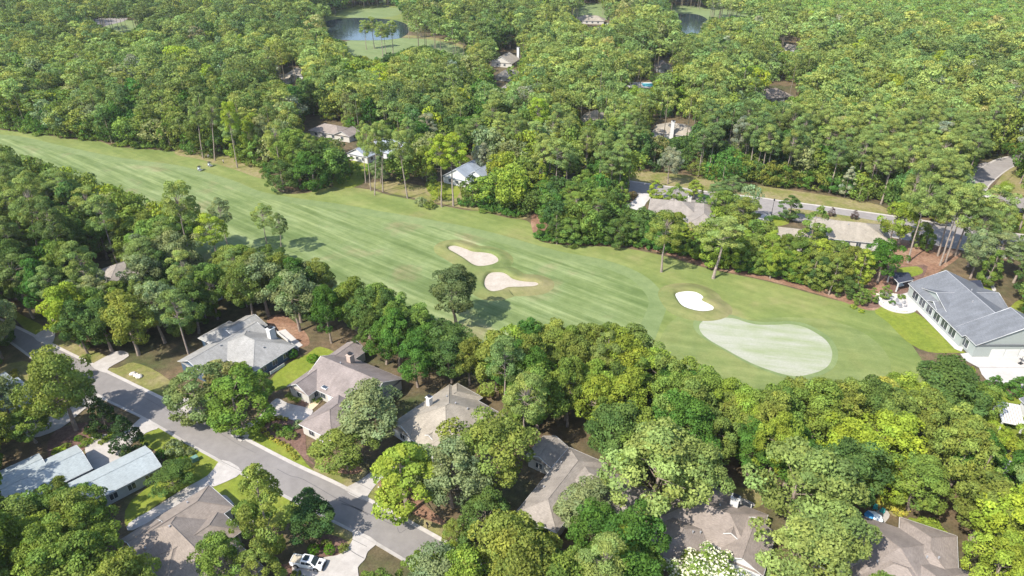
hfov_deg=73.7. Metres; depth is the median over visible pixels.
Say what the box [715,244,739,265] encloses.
bushy tree
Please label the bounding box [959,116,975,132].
pine tree
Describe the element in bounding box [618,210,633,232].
slender tree
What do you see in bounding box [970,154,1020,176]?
kerb
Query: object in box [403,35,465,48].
cart path
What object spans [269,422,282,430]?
shrub
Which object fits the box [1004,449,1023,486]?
broadleaf tree
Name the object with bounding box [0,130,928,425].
rough grass
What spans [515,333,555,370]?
broadleaf tree
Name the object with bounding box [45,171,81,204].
pine tree
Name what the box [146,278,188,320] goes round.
broadleaf tree
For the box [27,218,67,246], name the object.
broadleaf tree
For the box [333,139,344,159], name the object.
slender tree
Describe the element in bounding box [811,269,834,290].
bushy tree
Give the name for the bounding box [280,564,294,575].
flower bed
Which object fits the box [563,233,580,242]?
shrub
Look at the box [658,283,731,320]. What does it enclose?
bunker bank
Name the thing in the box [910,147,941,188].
pine tree
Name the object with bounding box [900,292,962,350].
patio path
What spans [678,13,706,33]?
pond
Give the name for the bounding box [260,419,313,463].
flower bed
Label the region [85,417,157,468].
driveway
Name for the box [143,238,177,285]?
broadleaf tree
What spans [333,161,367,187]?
lawn
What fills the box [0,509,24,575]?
broadleaf tree
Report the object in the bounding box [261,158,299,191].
bushy tree
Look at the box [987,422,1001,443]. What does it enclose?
bushy tree
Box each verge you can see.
[628,171,887,213]
[991,167,1023,196]
[999,213,1023,233]
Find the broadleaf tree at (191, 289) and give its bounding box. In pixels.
[169,278,217,333]
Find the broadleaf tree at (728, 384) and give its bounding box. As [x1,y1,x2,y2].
[713,377,747,434]
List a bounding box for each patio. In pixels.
[278,329,301,348]
[878,293,916,313]
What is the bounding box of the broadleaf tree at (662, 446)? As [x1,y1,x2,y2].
[596,416,713,520]
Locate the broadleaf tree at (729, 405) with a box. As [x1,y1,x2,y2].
[715,391,752,444]
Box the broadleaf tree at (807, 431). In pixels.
[759,420,816,491]
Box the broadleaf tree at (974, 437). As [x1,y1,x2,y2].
[928,416,996,489]
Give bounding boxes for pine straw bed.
[267,314,309,346]
[369,181,531,218]
[531,213,960,309]
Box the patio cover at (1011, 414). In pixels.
[993,402,1023,432]
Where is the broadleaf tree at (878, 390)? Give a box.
[857,374,905,433]
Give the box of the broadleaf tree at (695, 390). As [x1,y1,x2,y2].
[653,375,718,436]
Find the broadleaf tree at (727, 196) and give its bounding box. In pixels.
[706,190,740,212]
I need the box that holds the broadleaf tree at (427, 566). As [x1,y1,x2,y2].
[408,539,454,575]
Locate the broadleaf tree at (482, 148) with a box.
[471,142,491,165]
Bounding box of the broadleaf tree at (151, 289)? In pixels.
[126,280,181,343]
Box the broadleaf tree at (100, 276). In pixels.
[77,266,110,287]
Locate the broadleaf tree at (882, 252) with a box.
[864,238,910,282]
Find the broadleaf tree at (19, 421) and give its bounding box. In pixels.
[0,401,51,443]
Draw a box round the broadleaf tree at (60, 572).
[49,556,97,575]
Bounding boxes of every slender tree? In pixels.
[0,446,3,468]
[8,214,34,248]
[45,260,55,281]
[103,231,122,260]
[127,279,154,331]
[128,311,146,340]
[132,281,146,305]
[163,299,196,337]
[188,128,198,146]
[235,463,293,554]
[303,266,321,313]
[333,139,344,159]
[345,157,353,174]
[369,155,389,182]
[497,140,506,167]
[499,31,507,49]
[533,160,548,183]
[534,189,550,217]
[547,211,566,243]
[585,395,613,444]
[613,181,629,204]
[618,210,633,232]
[633,357,648,404]
[647,81,665,113]
[647,180,665,198]
[650,214,665,243]
[663,183,686,201]
[671,222,693,253]
[683,232,701,258]
[684,180,703,199]
[764,239,782,263]
[773,133,790,165]
[778,195,803,219]
[797,205,832,247]
[801,231,821,258]
[802,256,826,287]
[821,256,846,294]
[828,207,835,215]
[838,166,856,196]
[850,210,858,218]
[850,248,876,284]
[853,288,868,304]
[865,287,878,302]
[879,285,892,298]
[960,445,1003,506]
[976,250,1003,286]
[1004,568,1023,575]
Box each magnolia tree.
[83,396,118,438]
[107,414,147,456]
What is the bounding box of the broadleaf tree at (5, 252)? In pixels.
[0,238,33,299]
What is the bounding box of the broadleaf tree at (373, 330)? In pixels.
[361,319,400,364]
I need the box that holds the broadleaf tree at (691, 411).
[651,388,721,453]
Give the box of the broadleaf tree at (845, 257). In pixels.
[826,248,854,282]
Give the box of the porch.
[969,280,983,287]
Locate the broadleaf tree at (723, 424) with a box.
[695,407,741,464]
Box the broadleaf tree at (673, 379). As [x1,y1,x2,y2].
[651,370,700,408]
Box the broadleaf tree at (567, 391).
[547,372,585,420]
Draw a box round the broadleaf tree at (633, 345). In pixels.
[598,326,655,372]
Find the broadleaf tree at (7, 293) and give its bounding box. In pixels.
[0,247,31,309]
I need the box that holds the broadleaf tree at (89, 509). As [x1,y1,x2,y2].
[58,500,121,559]
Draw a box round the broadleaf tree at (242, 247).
[224,244,256,266]
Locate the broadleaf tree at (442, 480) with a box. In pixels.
[409,434,492,508]
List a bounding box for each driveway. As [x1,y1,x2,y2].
[25,393,104,436]
[34,329,54,344]
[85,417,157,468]
[92,351,128,372]
[126,460,241,529]
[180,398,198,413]
[230,398,312,440]
[292,530,375,575]
[345,467,393,500]
[627,193,650,209]
[741,498,754,507]
[752,214,772,232]
[876,509,889,522]
[961,353,1023,387]
[972,162,989,175]
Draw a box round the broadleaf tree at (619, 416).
[583,399,648,469]
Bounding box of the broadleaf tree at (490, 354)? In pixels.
[474,335,510,365]
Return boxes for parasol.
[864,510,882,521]
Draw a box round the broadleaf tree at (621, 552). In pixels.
[594,524,653,557]
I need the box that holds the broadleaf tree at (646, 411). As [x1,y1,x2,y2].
[609,406,662,474]
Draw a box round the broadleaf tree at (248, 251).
[242,247,261,271]
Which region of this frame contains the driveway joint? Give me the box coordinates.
[975,367,1023,367]
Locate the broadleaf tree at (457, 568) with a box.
[438,543,491,575]
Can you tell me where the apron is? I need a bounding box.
[659,317,890,392]
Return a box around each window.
[108,491,118,500]
[127,481,136,490]
[144,473,153,480]
[272,358,277,365]
[536,461,541,469]
[912,290,918,301]
[918,297,925,308]
[925,304,932,315]
[933,311,940,322]
[940,318,948,330]
[948,326,956,338]
[962,337,969,348]
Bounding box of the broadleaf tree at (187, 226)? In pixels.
[155,212,194,246]
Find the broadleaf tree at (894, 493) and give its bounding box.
[865,464,920,504]
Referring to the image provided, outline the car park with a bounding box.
[93,17,127,26]
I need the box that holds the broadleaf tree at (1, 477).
[0,472,2,504]
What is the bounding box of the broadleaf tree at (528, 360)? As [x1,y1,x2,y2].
[507,345,556,403]
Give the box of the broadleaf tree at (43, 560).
[10,543,96,575]
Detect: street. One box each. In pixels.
[0,322,484,573]
[995,196,1023,207]
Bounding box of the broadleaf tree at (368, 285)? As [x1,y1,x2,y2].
[354,284,371,310]
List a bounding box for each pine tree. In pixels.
[0,144,17,169]
[0,158,14,185]
[0,164,16,181]
[0,176,21,236]
[0,215,26,246]
[0,253,34,318]
[3,176,48,245]
[8,168,33,199]
[9,166,27,174]
[12,170,47,198]
[12,182,50,219]
[12,205,42,224]
[27,264,63,298]
[33,199,70,265]
[36,182,60,202]
[39,168,73,204]
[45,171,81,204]
[54,240,98,281]
[69,185,98,206]
[76,274,107,332]
[83,195,118,262]
[119,237,157,270]
[151,216,185,243]
[155,289,198,354]
[161,180,200,264]
[164,250,195,283]
[188,98,206,157]
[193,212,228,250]
[198,103,219,153]
[201,96,222,160]
[207,197,231,243]
[217,115,241,153]
[219,248,246,272]
[220,101,240,167]
[249,203,273,243]
[262,121,283,173]
[270,212,288,243]
[302,134,319,152]
[355,120,370,182]
[357,123,374,190]
[359,20,368,49]
[364,122,382,194]
[365,16,377,48]
[374,21,386,55]
[374,120,392,191]
[379,23,389,51]
[385,20,397,52]
[389,130,413,197]
[400,117,416,161]
[402,10,412,33]
[409,4,418,15]
[413,6,425,36]
[415,113,437,131]
[424,134,450,206]
[428,4,437,34]
[438,132,469,205]
[451,124,466,162]
[464,114,485,135]
[480,99,500,132]
[484,335,524,407]
[486,120,508,148]
[493,111,511,131]
[502,371,546,456]
[504,113,527,139]
[508,109,526,126]
[526,120,546,142]
[528,97,549,126]
[531,140,550,171]
[531,182,547,195]
[532,133,549,157]
[537,133,564,177]
[543,113,562,135]
[545,138,573,175]
[549,103,566,127]
[554,143,579,178]
[560,116,578,140]
[561,180,581,201]
[563,107,577,127]
[563,191,585,209]
[577,127,596,168]
[578,127,596,168]
[580,178,594,187]
[586,198,609,218]
[589,187,615,208]
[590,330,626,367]
[593,130,611,171]
[596,123,615,145]
[598,150,625,190]
[603,141,624,176]
[611,137,631,181]
[616,111,632,130]
[617,124,640,147]
[624,102,641,125]
[628,111,646,133]
[638,129,652,165]
[644,209,685,272]
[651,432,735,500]
[693,128,712,175]
[693,215,746,278]
[697,126,716,169]
[700,99,722,121]
[701,108,723,127]
[704,122,724,172]
[705,110,725,136]
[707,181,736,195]
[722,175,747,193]
[730,115,752,148]
[735,100,760,123]
[736,117,758,153]
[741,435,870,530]
[742,117,766,177]
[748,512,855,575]
[749,125,771,170]
[751,103,778,122]
[757,109,771,126]
[758,123,779,182]
[760,116,779,155]
[763,130,783,164]
[772,114,787,157]
[781,125,809,163]
[782,106,803,131]
[782,129,803,186]
[785,103,806,129]
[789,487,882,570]
[790,115,813,133]
[795,113,813,138]
[799,130,822,170]
[802,103,824,126]
[802,117,818,139]
[815,108,837,126]
[815,125,844,155]
[826,119,848,145]
[827,139,850,192]
[832,127,860,156]
[833,116,859,152]
[835,116,848,131]
[839,128,859,165]
[846,134,881,180]
[848,112,867,135]
[852,130,877,180]
[856,123,874,135]
[860,110,878,130]
[861,125,888,170]
[863,105,889,124]
[864,146,892,199]
[868,119,890,139]
[870,118,889,139]
[870,140,891,193]
[876,106,895,127]
[880,148,907,204]
[881,135,901,177]
[882,142,903,184]
[885,117,906,142]
[885,132,910,176]
[891,108,913,128]
[891,112,912,134]
[896,109,916,132]
[897,159,933,246]
[900,145,924,199]
[901,129,920,149]
[901,139,924,168]
[902,137,926,155]
[903,98,926,114]
[903,121,922,136]
[906,174,949,262]
[910,104,928,120]
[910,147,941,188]
[910,157,940,184]
[911,108,930,132]
[916,133,940,161]
[916,149,948,181]
[917,123,939,144]
[917,124,942,139]
[918,121,939,134]
[924,194,947,243]
[926,110,945,129]
[927,150,954,195]
[929,99,949,118]
[930,132,962,153]
[932,157,962,185]
[934,179,967,255]
[937,121,956,146]
[937,147,958,174]
[937,187,978,265]
[938,108,960,130]
[938,120,956,141]
[942,126,970,153]
[943,113,962,129]
[943,154,971,201]
[944,183,984,262]
[948,132,977,192]
[948,182,990,255]
[949,107,967,125]
[956,112,982,134]
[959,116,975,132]
[960,112,972,123]
[961,206,1002,266]
[964,124,988,149]
[964,129,995,169]
[969,111,993,134]
[977,185,1022,245]
[985,99,1007,129]
[988,230,1023,269]
[994,205,1018,247]
[1003,241,1023,282]
[1013,463,1023,490]
[1015,124,1023,172]
[1018,178,1023,229]
[1019,142,1023,183]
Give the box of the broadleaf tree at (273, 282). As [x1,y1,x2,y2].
[266,262,321,322]
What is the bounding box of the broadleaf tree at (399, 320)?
[376,306,413,367]
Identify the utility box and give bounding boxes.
[190,454,198,462]
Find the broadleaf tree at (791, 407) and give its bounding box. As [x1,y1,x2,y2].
[768,401,810,428]
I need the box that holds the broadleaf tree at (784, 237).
[773,233,796,250]
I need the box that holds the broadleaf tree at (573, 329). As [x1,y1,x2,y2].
[545,325,595,364]
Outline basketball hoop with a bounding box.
[1018,351,1023,364]
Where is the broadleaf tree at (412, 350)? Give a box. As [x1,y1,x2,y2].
[397,337,433,387]
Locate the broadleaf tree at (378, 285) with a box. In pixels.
[364,282,406,314]
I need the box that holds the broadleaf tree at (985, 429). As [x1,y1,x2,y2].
[955,414,993,464]
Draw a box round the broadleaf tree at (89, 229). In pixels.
[74,219,121,259]
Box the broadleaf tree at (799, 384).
[777,376,814,416]
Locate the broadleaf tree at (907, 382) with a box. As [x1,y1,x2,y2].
[886,371,930,408]
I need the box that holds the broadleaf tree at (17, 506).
[0,492,51,564]
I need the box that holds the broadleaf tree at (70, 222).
[53,215,90,265]
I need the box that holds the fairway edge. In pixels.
[0,134,665,353]
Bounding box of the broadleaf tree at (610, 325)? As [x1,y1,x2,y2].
[587,321,635,367]
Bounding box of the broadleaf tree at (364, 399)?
[336,377,402,446]
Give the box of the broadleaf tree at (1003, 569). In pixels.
[994,537,1023,575]
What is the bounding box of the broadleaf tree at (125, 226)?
[111,216,137,255]
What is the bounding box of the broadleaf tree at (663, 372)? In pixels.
[644,365,697,392]
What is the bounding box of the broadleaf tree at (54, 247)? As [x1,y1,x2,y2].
[38,241,77,278]
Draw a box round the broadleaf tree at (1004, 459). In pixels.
[952,429,1014,490]
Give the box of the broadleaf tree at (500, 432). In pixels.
[435,405,541,487]
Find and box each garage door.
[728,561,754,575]
[989,349,1005,356]
[1003,349,1019,356]
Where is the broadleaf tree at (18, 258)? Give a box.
[5,253,53,309]
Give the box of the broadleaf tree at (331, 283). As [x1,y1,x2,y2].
[301,260,336,292]
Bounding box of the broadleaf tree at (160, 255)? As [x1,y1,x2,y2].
[139,250,186,284]
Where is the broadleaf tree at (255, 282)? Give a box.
[239,258,269,292]
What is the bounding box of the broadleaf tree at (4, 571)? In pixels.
[0,545,28,575]
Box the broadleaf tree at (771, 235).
[757,230,785,250]
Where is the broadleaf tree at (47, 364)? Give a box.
[8,344,95,430]
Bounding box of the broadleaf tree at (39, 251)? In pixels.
[22,239,75,272]
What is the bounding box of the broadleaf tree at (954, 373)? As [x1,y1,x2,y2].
[916,353,992,417]
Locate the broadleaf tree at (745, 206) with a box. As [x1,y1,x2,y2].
[726,196,761,219]
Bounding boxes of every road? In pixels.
[552,172,1023,257]
[944,155,1023,232]
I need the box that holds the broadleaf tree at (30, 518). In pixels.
[0,509,64,569]
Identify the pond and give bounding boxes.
[325,18,407,39]
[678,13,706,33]
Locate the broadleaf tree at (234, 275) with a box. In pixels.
[218,255,269,314]
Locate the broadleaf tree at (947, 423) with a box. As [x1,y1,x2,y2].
[921,395,954,444]
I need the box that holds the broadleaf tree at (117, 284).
[98,280,132,300]
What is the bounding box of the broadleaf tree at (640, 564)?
[592,550,661,575]
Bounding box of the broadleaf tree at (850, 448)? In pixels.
[811,436,894,508]
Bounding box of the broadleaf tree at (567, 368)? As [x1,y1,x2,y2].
[549,355,590,427]
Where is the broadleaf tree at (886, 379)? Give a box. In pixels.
[867,376,903,411]
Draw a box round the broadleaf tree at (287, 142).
[272,133,312,183]
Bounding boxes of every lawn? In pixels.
[0,361,31,383]
[6,307,44,334]
[53,336,104,362]
[108,363,185,397]
[124,428,217,525]
[199,404,249,428]
[213,474,332,532]
[248,432,313,470]
[268,347,333,390]
[313,465,367,486]
[331,524,352,544]
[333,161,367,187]
[368,484,447,538]
[425,181,459,199]
[727,486,762,507]
[771,218,789,225]
[875,307,964,352]
[875,496,897,516]
[896,266,922,276]
[908,517,929,524]
[982,283,992,290]
[986,387,1023,450]
[1011,299,1023,313]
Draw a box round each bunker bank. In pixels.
[434,239,512,272]
[471,266,553,300]
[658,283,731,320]
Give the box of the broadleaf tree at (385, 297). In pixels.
[374,288,401,344]
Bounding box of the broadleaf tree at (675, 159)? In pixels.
[657,146,684,183]
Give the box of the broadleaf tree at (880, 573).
[868,570,895,575]
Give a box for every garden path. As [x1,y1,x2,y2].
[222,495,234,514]
[306,398,320,408]
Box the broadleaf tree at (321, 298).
[309,284,343,343]
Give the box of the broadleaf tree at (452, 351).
[429,335,471,382]
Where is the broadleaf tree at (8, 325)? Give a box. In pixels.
[0,299,16,358]
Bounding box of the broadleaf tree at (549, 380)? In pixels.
[504,362,569,434]
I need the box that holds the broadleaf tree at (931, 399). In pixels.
[907,387,952,445]
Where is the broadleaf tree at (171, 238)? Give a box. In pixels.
[154,230,203,273]
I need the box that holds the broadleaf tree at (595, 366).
[575,358,619,411]
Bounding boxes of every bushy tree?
[0,320,15,345]
[14,230,39,246]
[33,475,68,495]
[58,369,81,386]
[69,482,110,517]
[71,316,106,348]
[72,315,110,344]
[106,188,126,222]
[109,551,151,575]
[111,249,124,264]
[161,362,234,426]
[191,299,221,323]
[202,359,241,386]
[204,363,276,435]
[229,361,252,386]
[230,291,249,308]
[235,536,287,575]
[248,369,274,400]
[256,244,273,254]
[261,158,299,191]
[270,247,288,255]
[282,257,303,306]
[291,151,329,191]
[333,281,353,323]
[360,570,376,575]
[366,567,391,575]
[392,295,411,309]
[394,550,421,575]
[398,441,427,480]
[424,317,465,369]
[425,541,465,575]
[441,517,468,545]
[456,485,510,552]
[472,329,514,396]
[500,323,541,345]
[500,408,522,426]
[504,410,531,426]
[512,319,556,349]
[534,521,557,540]
[536,216,555,238]
[541,327,564,375]
[542,193,563,221]
[554,218,588,248]
[555,205,581,234]
[563,217,578,240]
[574,209,597,236]
[579,216,599,240]
[592,222,614,241]
[595,224,611,239]
[604,218,632,247]
[611,221,633,242]
[619,209,636,225]
[621,214,649,241]
[622,223,641,244]
[630,346,670,406]
[638,220,655,247]
[639,352,683,416]
[644,228,670,252]
[646,354,676,392]
[647,355,699,399]
[648,544,665,575]
[663,216,680,237]
[666,227,688,251]
[672,232,693,255]
[682,222,696,243]
[693,232,715,258]
[699,238,731,268]
[699,241,719,261]
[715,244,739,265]
[721,242,748,269]
[729,248,752,266]
[735,229,754,261]
[737,388,793,464]
[742,234,767,264]
[748,251,768,273]
[753,221,774,233]
[754,225,780,250]
[756,250,781,276]
[765,380,806,425]
[771,250,799,281]
[782,250,809,281]
[783,259,809,279]
[800,238,836,268]
[805,256,832,286]
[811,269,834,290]
[824,241,845,272]
[831,240,855,266]
[834,274,863,299]
[843,246,870,279]
[853,249,878,269]
[910,222,933,247]
[918,230,936,251]
[929,210,950,223]
[972,201,1022,233]
[986,419,1014,449]
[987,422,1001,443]
[1005,423,1023,460]
[1016,429,1023,450]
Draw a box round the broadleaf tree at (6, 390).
[0,374,32,413]
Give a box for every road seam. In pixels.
[278,469,392,524]
[341,503,367,514]
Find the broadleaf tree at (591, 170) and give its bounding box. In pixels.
[586,158,618,178]
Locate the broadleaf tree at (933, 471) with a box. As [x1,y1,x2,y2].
[884,450,951,514]
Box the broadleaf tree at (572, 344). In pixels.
[547,331,595,389]
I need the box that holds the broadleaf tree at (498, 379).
[483,340,523,385]
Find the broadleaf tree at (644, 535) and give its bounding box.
[600,498,671,558]
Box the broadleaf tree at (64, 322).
[51,299,100,353]
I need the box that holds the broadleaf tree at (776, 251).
[759,243,790,278]
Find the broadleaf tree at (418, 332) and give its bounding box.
[399,320,439,351]
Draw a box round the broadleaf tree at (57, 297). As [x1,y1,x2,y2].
[35,281,89,346]
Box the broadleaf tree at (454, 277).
[429,263,476,323]
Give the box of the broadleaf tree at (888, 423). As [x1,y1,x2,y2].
[845,408,928,469]
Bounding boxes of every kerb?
[0,318,486,564]
[2,336,405,561]
[559,171,1023,234]
[637,193,1012,258]
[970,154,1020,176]
[983,166,1014,196]
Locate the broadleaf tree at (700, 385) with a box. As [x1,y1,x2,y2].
[666,379,719,402]
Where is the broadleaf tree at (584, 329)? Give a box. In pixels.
[576,322,610,355]
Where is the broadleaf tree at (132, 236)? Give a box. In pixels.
[122,233,163,271]
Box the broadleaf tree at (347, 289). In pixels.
[330,276,366,330]
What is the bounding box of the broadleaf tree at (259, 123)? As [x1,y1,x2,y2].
[247,113,271,156]
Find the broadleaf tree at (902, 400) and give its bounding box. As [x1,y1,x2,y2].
[864,386,920,444]
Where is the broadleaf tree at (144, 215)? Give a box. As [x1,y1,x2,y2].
[133,210,158,234]
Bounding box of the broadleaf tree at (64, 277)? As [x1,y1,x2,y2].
[52,265,97,287]
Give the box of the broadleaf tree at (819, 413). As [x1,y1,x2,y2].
[800,378,853,438]
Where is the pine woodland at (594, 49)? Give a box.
[0,0,1023,152]
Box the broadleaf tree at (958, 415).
[922,401,984,466]
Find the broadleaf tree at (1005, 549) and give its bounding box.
[960,526,1023,575]
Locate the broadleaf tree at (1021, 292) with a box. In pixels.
[1018,282,1023,297]
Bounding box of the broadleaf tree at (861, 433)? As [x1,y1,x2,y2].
[808,411,884,489]
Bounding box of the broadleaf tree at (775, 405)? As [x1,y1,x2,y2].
[748,389,797,465]
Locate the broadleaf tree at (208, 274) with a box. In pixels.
[192,263,226,319]
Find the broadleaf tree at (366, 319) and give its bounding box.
[351,309,378,351]
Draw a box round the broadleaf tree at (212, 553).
[186,530,244,575]
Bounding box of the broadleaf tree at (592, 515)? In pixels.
[565,496,616,548]
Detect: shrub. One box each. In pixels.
[17,125,29,132]
[51,448,59,454]
[54,446,66,452]
[61,442,71,447]
[63,131,71,137]
[73,435,82,441]
[78,440,88,447]
[85,133,95,139]
[87,438,94,443]
[98,438,108,444]
[104,432,115,439]
[123,138,137,144]
[130,142,140,147]
[140,141,149,147]
[153,448,165,459]
[161,438,185,457]
[162,144,172,150]
[183,447,195,455]
[245,160,256,166]
[255,159,268,166]
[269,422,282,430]
[276,429,287,437]
[282,424,293,432]
[285,431,297,439]
[288,348,297,358]
[290,570,300,575]
[292,419,302,428]
[306,353,318,362]
[307,543,319,554]
[320,539,331,546]
[323,544,335,554]
[337,543,348,553]
[414,197,426,206]
[423,200,436,208]
[457,197,469,204]
[463,200,475,207]
[478,208,486,212]
[483,202,493,209]
[487,205,497,212]
[495,204,506,214]
[503,208,515,216]
[512,209,524,216]
[533,231,545,238]
[538,232,551,240]
[546,236,558,243]
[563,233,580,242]
[584,236,600,244]
[600,237,613,244]
[631,239,645,247]
[665,246,676,252]
[731,262,747,271]
[740,262,756,272]
[875,493,900,508]
[884,500,910,516]
[897,294,906,298]
[917,516,945,531]
[999,180,1014,191]
[1003,423,1014,429]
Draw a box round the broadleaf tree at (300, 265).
[282,257,303,268]
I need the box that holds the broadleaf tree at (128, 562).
[86,546,161,575]
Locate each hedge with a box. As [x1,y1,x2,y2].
[285,392,301,402]
[767,214,785,220]
[809,284,825,292]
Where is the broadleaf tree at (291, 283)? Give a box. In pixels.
[270,269,324,331]
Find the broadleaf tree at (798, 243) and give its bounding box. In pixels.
[781,233,810,258]
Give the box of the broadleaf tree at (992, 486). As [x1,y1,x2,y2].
[944,464,1023,541]
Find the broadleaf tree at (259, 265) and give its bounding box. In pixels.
[238,252,284,316]
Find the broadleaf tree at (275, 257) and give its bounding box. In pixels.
[257,252,288,287]
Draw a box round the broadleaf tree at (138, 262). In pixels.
[115,254,161,302]
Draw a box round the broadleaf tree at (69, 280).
[62,279,83,313]
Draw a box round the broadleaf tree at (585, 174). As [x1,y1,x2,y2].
[572,169,594,188]
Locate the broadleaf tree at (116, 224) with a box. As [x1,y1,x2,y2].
[101,217,121,242]
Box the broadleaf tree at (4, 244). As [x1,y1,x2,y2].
[0,238,29,298]
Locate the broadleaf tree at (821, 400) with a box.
[792,377,853,442]
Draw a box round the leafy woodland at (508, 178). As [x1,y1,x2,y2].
[0,0,1023,249]
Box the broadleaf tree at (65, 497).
[48,485,105,546]
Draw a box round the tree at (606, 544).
[574,531,628,575]
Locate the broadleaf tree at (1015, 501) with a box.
[969,482,1023,564]
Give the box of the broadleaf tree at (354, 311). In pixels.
[341,285,377,338]
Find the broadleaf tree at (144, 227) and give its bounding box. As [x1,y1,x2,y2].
[123,217,171,254]
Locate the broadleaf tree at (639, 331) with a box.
[622,322,665,371]
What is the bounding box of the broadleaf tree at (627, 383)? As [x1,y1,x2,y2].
[602,365,656,414]
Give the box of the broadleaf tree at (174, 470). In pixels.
[143,457,194,497]
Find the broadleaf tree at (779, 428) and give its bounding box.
[751,411,807,485]
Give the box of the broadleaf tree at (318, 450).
[306,424,379,475]
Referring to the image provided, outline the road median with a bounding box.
[788,208,921,230]
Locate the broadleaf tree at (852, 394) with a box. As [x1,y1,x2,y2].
[826,379,875,437]
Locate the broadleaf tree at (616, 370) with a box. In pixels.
[603,361,644,402]
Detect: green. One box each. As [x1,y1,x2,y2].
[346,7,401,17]
[699,318,831,375]
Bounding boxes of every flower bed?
[47,421,124,456]
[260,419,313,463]
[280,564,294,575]
[296,400,308,406]
[315,535,347,557]
[319,458,362,473]
[378,478,445,524]
[864,264,927,307]
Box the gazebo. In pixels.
[887,272,912,291]
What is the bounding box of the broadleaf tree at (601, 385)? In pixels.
[573,373,622,420]
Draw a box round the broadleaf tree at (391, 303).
[372,300,407,338]
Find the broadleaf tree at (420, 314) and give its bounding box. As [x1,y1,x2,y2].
[408,302,435,345]
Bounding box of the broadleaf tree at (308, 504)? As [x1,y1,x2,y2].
[287,487,335,544]
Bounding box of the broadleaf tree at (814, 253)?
[808,250,832,267]
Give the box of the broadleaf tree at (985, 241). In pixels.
[961,228,1000,278]
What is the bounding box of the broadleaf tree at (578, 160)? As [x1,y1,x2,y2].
[534,156,583,178]
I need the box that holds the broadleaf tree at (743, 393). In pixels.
[717,385,763,431]
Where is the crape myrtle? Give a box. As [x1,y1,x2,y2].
[664,540,750,575]
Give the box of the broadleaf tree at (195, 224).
[165,201,205,246]
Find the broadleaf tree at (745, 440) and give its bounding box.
[735,416,777,475]
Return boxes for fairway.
[0,139,648,339]
[106,19,141,32]
[323,4,424,31]
[345,38,465,59]
[570,3,748,19]
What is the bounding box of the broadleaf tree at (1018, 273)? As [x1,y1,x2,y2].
[1013,263,1023,289]
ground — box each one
[0,0,1023,575]
[175,148,266,178]
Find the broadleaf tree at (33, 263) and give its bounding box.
[13,258,60,320]
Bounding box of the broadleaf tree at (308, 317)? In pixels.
[298,287,338,329]
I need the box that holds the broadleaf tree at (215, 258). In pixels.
[205,244,234,268]
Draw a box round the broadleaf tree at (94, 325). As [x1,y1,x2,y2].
[66,297,133,352]
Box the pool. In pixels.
[627,82,652,87]
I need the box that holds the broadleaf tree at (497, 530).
[460,508,563,575]
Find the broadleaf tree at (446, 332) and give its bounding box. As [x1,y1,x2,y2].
[415,322,480,371]
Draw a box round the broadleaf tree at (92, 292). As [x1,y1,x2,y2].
[71,286,114,332]
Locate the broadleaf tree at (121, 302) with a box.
[98,289,158,355]
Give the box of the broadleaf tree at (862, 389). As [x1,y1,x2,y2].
[834,376,871,419]
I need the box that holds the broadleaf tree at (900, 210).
[877,201,921,240]
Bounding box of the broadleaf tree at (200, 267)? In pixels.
[178,262,229,297]
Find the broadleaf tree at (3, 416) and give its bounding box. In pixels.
[0,400,18,445]
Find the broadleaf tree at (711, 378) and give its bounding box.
[695,364,723,406]
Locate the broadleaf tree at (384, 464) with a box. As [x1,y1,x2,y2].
[370,443,446,525]
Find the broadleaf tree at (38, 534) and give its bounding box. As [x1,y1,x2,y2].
[10,512,76,575]
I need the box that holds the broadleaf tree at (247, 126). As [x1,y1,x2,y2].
[237,119,262,160]
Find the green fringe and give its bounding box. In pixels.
[693,315,837,378]
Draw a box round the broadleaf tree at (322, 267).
[304,257,335,291]
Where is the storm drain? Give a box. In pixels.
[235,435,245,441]
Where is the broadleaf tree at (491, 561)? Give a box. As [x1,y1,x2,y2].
[481,544,559,575]
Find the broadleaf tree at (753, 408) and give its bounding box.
[731,400,760,450]
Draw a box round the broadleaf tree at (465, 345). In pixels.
[454,336,483,384]
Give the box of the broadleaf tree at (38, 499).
[10,484,64,539]
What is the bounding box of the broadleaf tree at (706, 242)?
[701,228,718,253]
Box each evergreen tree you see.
[982,375,1005,398]
[1002,376,1023,399]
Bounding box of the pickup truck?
[289,553,326,571]
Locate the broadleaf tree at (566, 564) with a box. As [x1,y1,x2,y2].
[531,543,584,575]
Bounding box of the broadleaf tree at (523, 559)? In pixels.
[494,527,557,575]
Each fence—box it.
[270,363,284,374]
[276,330,298,350]
[739,499,751,507]
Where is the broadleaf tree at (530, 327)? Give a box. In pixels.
[512,317,549,349]
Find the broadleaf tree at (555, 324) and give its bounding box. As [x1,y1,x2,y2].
[537,317,564,375]
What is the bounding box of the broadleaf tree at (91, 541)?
[48,521,133,575]
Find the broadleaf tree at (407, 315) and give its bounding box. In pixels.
[393,311,431,342]
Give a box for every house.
[0,372,45,432]
[0,445,160,506]
[96,261,147,282]
[118,485,263,575]
[177,314,295,380]
[275,67,302,83]
[287,340,401,442]
[308,123,359,142]
[347,139,401,163]
[392,383,503,467]
[443,159,490,186]
[490,47,519,87]
[516,436,652,540]
[577,15,604,23]
[582,110,609,123]
[649,195,714,232]
[652,481,773,575]
[653,120,693,138]
[655,60,673,72]
[758,88,792,102]
[777,218,891,250]
[784,44,797,51]
[818,515,968,575]
[907,270,1023,356]
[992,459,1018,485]
[1019,397,1023,416]
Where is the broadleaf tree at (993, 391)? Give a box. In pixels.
[954,382,1008,420]
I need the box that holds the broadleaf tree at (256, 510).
[226,499,277,538]
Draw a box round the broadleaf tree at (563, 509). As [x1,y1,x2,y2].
[552,475,621,535]
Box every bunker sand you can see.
[448,246,497,265]
[484,272,537,290]
[675,291,713,310]

